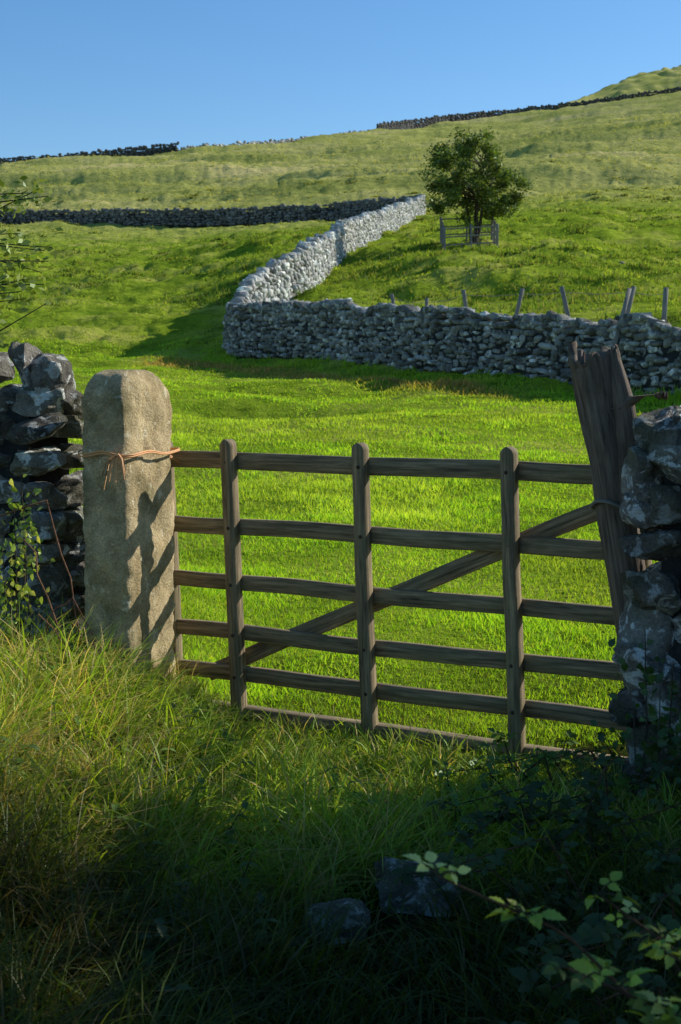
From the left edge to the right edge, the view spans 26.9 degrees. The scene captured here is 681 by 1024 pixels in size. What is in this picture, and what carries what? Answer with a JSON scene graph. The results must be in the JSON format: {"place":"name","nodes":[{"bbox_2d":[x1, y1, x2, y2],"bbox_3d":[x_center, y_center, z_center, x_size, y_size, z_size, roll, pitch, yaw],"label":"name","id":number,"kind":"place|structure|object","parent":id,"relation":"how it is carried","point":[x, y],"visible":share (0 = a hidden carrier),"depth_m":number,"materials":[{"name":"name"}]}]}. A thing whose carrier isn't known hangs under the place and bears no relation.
{"place":"outdoors","nodes":[
{"label":"outdoors","id":0,"kind":"place"},
{"bbox_2d":[0,597,680,1023],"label":"long grass","id":1,"kind":"structure","parent":0,"point":[316,845],"depth_m":4.21,"materials":[{"name":"green plant"}]},
{"bbox_2d":[0,91,680,1023],"bbox_3d":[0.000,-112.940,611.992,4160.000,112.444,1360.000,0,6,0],"label":"ground","id":2,"kind":"structure","parent":0,"point":[582,167],"depth_m":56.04,"materials":[{"name":"green plant"}]},
{"bbox_2d":[0,471,54,652],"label":"dog rose","id":3,"kind":"object","parent":2,"relation":"on","point":[20,594],"visible":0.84,"depth_m":5.94,"materials":[{"name":"green plant"}]},
{"bbox_2d":[0,176,68,348],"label":"hawthorn bush","id":4,"kind":"object","parent":2,"relation":"on","point":[17,200],"visible":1,"depth_m":6.12,"materials":[{"name":"green plant"}]},
{"bbox_2d":[0,409,68,639],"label":"drystone wall hearting","id":5,"kind":"object","parent":2,"relation":"on","point":[8,447],"visible":0.1,"depth_m":6.51,"materials":[{"name":"grey stone"}]},
{"bbox_2d":[0,341,85,647],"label":"drystone wall","id":6,"kind":"structure","parent":2,"relation":"on","point":[48,394],"depth_m":6.46,"materials":[{"name":"stone"}]},
{"bbox_2d":[0,500,95,670],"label":"dry bramble canes","id":7,"kind":"object","parent":2,"relation":"on","point":[52,610],"visible":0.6,"depth_m":5.84,"materials":[{"name":"brown plant"}]},
{"bbox_2d":[0,141,179,163],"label":"drystone wall","id":8,"kind":"structure","parent":2,"relation":"on","point":[140,149],"depth_m":313.75,"materials":[{"name":"stone"}]},
{"bbox_2d":[81,369,175,685],"bbox_3d":[-0.953,0.172,6.436,0.266,1.625,0.502,2,6,20],"label":"stone gatepost","id":9,"kind":"object","parent":2,"relation":"on","point":[128,525],"visible":0.81,"depth_m":6.24,"materials":[{"name":"grey stone"}]},
{"bbox_2d":[78,447,179,489],"bbox_3d":[-0.938,-0.212,6.418,0.282,0.179,0.673,2,6,20],"label":"orange baler twine","id":10,"kind":"object","parent":9,"relation":"attached to","point":[173,449],"visible":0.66,"depth_m":6.14,"materials":[{"name":"fabric"}]},
{"bbox_2d":[91,147,177,156],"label":"drystone wall hearting","id":11,"kind":"object","parent":2,"relation":"on","point":[142,153],"visible":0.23,"depth_m":314.16,"materials":[{"name":"grey stone"}]},
{"bbox_2d":[0,195,417,225],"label":"drystone wall","id":12,"kind":"structure","parent":2,"relation":"on","point":[302,208],"depth_m":131.46,"materials":[{"name":"stone"}]},
{"bbox_2d":[0,203,390,227],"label":"drystone wall hearting","id":13,"kind":"object","parent":12,"relation":"attached to","point":[72,217],"visible":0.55,"depth_m":132.00,"materials":[{"name":"grey stone"}]},
{"bbox_2d":[178,129,368,150],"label":"drystone wall","id":14,"kind":"structure","parent":2,"relation":"on","point":[288,140],"depth_m":337.29,"materials":[{"name":"stone"}]},
{"bbox_2d":[229,194,425,303],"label":"drystone wall","id":15,"kind":"structure","parent":2,"relation":"on","point":[310,261],"depth_m":52.95,"materials":[{"name":"stone"}]},
{"bbox_2d":[0,633,679,1022],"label":"nettle patch","id":16,"kind":"object","parent":2,"relation":"on","point":[162,927],"visible":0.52,"depth_m":4.51,"materials":[{"name":"green plant"}]},
{"bbox_2d":[0,112,680,383],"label":"pasture grass","id":17,"kind":"structure","parent":2,"relation":"on","point":[606,297],"depth_m":59.89,"materials":[{"name":"green plant"}]},
{"bbox_2d":[170,439,651,772],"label":"field gate","id":18,"kind":"structure","parent":2,"relation":"on","point":[510,544],"depth_m":6.14,"materials":[{"name":"wood"}]},
{"bbox_2d":[222,298,680,394],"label":"drystone wall","id":19,"kind":"structure","parent":2,"relation":"on","point":[649,332],"depth_m":32.06,"materials":[{"name":"stone"}]},
{"bbox_2d":[226,319,680,393],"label":"drystone wall hearting","id":20,"kind":"object","parent":19,"relation":"attached to","point":[672,356],"visible":0.28,"depth_m":31.10,"materials":[{"name":"grey stone"}]},
{"bbox_2d":[238,286,668,346],"bbox_3d":[1.572,-4.357,35.520,1.436,3.242,19.505,-3,6,-25],"label":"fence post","id":21,"kind":"object","parent":2,"relation":"on","point":[628,300],"visible":0.41,"depth_m":28.02,"materials":[{"name":"wood"}]},
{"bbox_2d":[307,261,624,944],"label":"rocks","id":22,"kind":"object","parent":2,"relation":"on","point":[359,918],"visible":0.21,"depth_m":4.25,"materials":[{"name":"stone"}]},
{"bbox_2d":[440,217,498,250],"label":"tree guard fence","id":23,"kind":"object","parent":2,"relation":"on","point":[494,234],"visible":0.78,"depth_m":62.59,"materials":[{"name":"wood"}]},
{"bbox_2d":[413,126,536,242],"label":"hawthorn tree","id":24,"kind":"object","parent":2,"relation":"on","point":[487,192],"visible":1,"depth_m":63.32,"materials":[{"name":"green plant"}]},
{"bbox_2d":[376,92,669,129],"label":"drystone wall hearting","id":25,"kind":"object","parent":2,"relation":"on","point":[414,124],"visible":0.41,"depth_m":427.75,"materials":[{"name":"grey stone"}]},
{"bbox_2d":[376,87,680,129],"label":"drystone wall","id":26,"kind":"structure","parent":2,"relation":"on","point":[392,124],"depth_m":435.91,"materials":[{"name":"stone"}]},
{"bbox_2d":[389,744,680,1023],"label":"bramble bush","id":27,"kind":"object","parent":2,"relation":"on","point":[593,929],"visible":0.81,"depth_m":4.10,"materials":[{"name":"green plant"}]},
{"bbox_2d":[424,727,646,807],"bbox_3d":[0.762,0.974,5.308,0.760,0.298,0.597,5,7,42],"label":"bramble bush","id":28,"kind":"object","parent":2,"relation":"on","point":[545,758],"visible":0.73,"depth_m":5.33,"materials":[{"name":"green plant"}]},
{"bbox_2d":[402,851,680,1023],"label":"bramble bush","id":29,"kind":"object","parent":2,"relation":"on","point":[595,978],"visible":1,"depth_m":2.15,"materials":[{"name":"green plant"}]},
{"bbox_2d":[568,341,668,686],"bbox_3d":[1.102,0.206,5.521,0.475,1.731,0.304,0,6,0],"label":"wooden gatepost","id":30,"kind":"object","parent":2,"relation":"on","point":[606,400],"visible":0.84,"depth_m":5.42,"materials":[{"name":"wood"}]},
{"bbox_2d":[590,499,619,509],"bbox_3d":[1.069,-0.029,5.518,0.194,0.055,0.195,0,6,0],"label":"rope tie","id":31,"kind":"object","parent":30,"relation":"attached to","point":[594,502],"visible":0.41,"depth_m":5.44,"materials":[{"name":"grey fabric"}]},
{"bbox_2d":[571,630,680,834],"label":"ivy","id":32,"kind":"object","parent":2,"relation":"on","point":[662,740],"visible":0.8,"depth_m":5.04,"materials":[{"name":"green plant"}]},
{"bbox_2d":[608,405,680,808],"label":"drystone wall","id":33,"kind":"structure","parent":2,"relation":"on","point":[650,505],"depth_m":5.16,"materials":[{"name":"stone"}]},
{"bbox_2d":[661,476,680,803],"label":"drystone wall hearting","id":34,"kind":"object","parent":2,"relation":"on","point":[671,565],"visible":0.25,"depth_m":5.18,"materials":[{"name":"grey stone"}]},
{"bbox_2d":[0,0,680,160],"label":"sky","id":35,"kind":"structure","parent":0,"point":[88,76],"materials":[{"name":"blue"}]},
{"bbox_2d":[563,65,680,103],"bbox_3d":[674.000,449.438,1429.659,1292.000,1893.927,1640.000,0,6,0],"label":"distant hill","id":36,"kind":"structure","parent":0,"point":[663,78],"depth_m":868.40,"materials":[{"name":"green plant"}]}
]}

